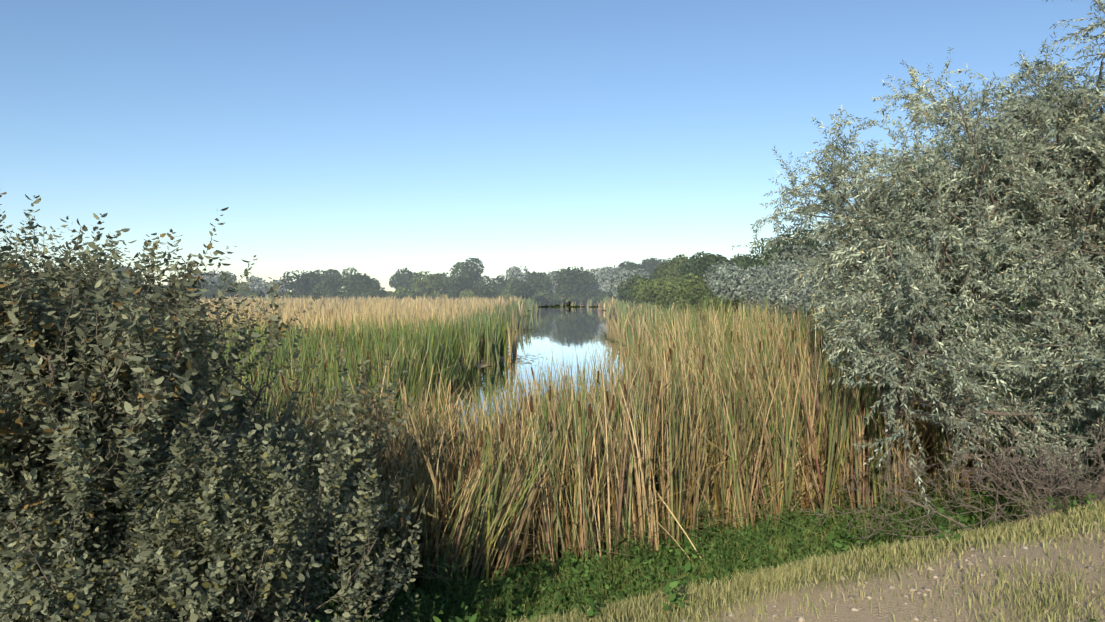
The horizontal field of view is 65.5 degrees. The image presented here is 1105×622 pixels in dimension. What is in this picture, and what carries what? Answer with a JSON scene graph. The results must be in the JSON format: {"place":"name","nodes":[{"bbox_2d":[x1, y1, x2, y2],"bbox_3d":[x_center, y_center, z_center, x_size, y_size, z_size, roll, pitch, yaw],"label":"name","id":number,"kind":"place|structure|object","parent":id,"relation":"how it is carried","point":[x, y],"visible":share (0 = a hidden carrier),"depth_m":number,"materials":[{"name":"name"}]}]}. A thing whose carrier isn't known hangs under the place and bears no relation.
{"place":"outdoors","nodes":[
{"label":"outdoors","id":0,"kind":"place"},
{"bbox_2d":[408,307,670,435],"bbox_3d":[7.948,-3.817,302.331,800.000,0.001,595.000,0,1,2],"label":"water","id":1,"kind":"structure","parent":0,"point":[571,327],"depth_m":43.59,"materials":[{"name":"liquid"}]},
{"bbox_2d":[428,329,640,432],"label":"plants","id":2,"kind":"object","parent":1,"relation":"on","point":[518,359],"visible":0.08,"depth_m":36.28,"materials":[{"name":"green plant"}]},
{"bbox_2d":[0,0,1104,291],"label":"sky","id":3,"kind":"structure","parent":0,"point":[377,138],"materials":[{"name":"blue"}]},
{"bbox_2d":[254,441,1104,621],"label":"grass","id":4,"kind":"structure","parent":0,"point":[1074,515],"depth_m":5.50,"materials":[{"name":"plant"}]},
{"bbox_2d":[287,292,1104,621],"bbox_3d":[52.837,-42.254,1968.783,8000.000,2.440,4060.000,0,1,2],"label":"ground","id":5,"kind":"structure","parent":0,"point":[897,606],"depth_m":4.79,"materials":[{"name":"brown soil"}]},
{"bbox_2d":[0,315,283,621],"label":"bush","id":6,"kind":"object","parent":5,"relation":"on","point":[38,582],"visible":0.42,"depth_m":4.13,"materials":[{"name":"green plant"}]},
{"bbox_2d":[0,207,320,508],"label":"bush","id":7,"kind":"object","parent":5,"relation":"on","point":[240,332],"visible":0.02,"depth_m":7.55,"materials":[{"name":"green plant"}]},
{"bbox_2d":[0,192,416,621],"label":"bush","id":8,"kind":"object","parent":5,"relation":"on","point":[111,354],"visible":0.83,"depth_m":5.03,"materials":[{"name":"green plant"}]},
{"bbox_2d":[0,374,432,621],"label":"bush","id":9,"kind":"object","parent":5,"relation":"on","point":[278,551],"visible":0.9,"depth_m":4.57,"materials":[{"name":"green plant"}]},
{"bbox_2d":[126,294,696,354],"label":"reeds","id":10,"kind":"object","parent":5,"relation":"on","point":[515,308],"visible":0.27,"depth_m":62.69,"materials":[{"name":"beige plant"}]},
{"bbox_2d":[5,257,877,306],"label":"tree line","id":11,"kind":"object","parent":5,"relation":"on","point":[577,285],"depth_m":167.23,"materials":[{"name":"green plant"}]},
{"bbox_2d":[151,307,963,572],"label":"reeds","id":12,"kind":"object","parent":5,"relation":"on","point":[481,432],"visible":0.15,"depth_m":10.39,"materials":[{"name":"brown plant"}]},
{"bbox_2d":[26,294,1094,621],"bbox_3d":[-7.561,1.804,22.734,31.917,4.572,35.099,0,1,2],"label":"reeds","id":13,"kind":"object","parent":5,"relation":"on","point":[430,346],"visible":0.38,"depth_m":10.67,"materials":[{"name":"beige plant"}]},
{"bbox_2d":[93,442,1098,621],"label":"grey weeds","id":14,"kind":"object","parent":5,"relation":"on","point":[601,573],"visible":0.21,"depth_m":8.41,"materials":[{"name":"green plant"}]},
{"bbox_2d":[103,437,1103,621],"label":"green weeds","id":15,"kind":"object","parent":5,"relation":"on","point":[671,569],"visible":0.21,"depth_m":8.55,"materials":[{"name":"green plant"}]},
{"bbox_2d":[610,185,1100,366],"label":"bank shrubs","id":16,"kind":"object","parent":5,"relation":"on","point":[680,281],"depth_m":45.34,"materials":[{"name":"green plant"}]},
{"bbox_2d":[680,521,1104,621],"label":"pebbles","id":17,"kind":"object","parent":5,"relation":"on","point":[800,618],"visible":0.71,"depth_m":4.72,"materials":[{"name":"grey stone"}]},
{"bbox_2d":[729,63,1104,513],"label":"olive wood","id":18,"kind":"object","parent":5,"relation":"on","point":[884,221],"visible":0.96,"depth_m":10.25,"materials":[{"name":"green plant"}]},
{"bbox_2d":[800,387,1104,548],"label":"bare bush","id":19,"kind":"object","parent":5,"relation":"on","point":[1039,481],"visible":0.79,"depth_m":8.93,"materials":[{"name":"plant"}]},
{"bbox_2d":[812,0,1104,491],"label":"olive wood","id":20,"kind":"object","parent":5,"relation":"on","point":[1082,232],"visible":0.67,"depth_m":11.12,"materials":[{"name":"green plant"}]},
{"bbox_2d":[970,418,1104,521],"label":"bare bush","id":21,"kind":"object","parent":5,"relation":"on","point":[1103,426],"visible":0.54,"depth_m":8.75,"materials":[{"name":"plant"}]},
{"bbox_2d":[972,244,1104,503],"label":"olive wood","id":22,"kind":"object","parent":5,"relation":"on","point":[1092,363],"visible":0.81,"depth_m":9.74,"materials":[{"name":"green plant"}]},
{"bbox_2d":[977,256,1104,380],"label":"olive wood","id":23,"kind":"object","parent":5,"relation":"on","point":[1025,317],"visible":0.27,"depth_m":10.83,"materials":[{"name":"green plant"}]}
]}

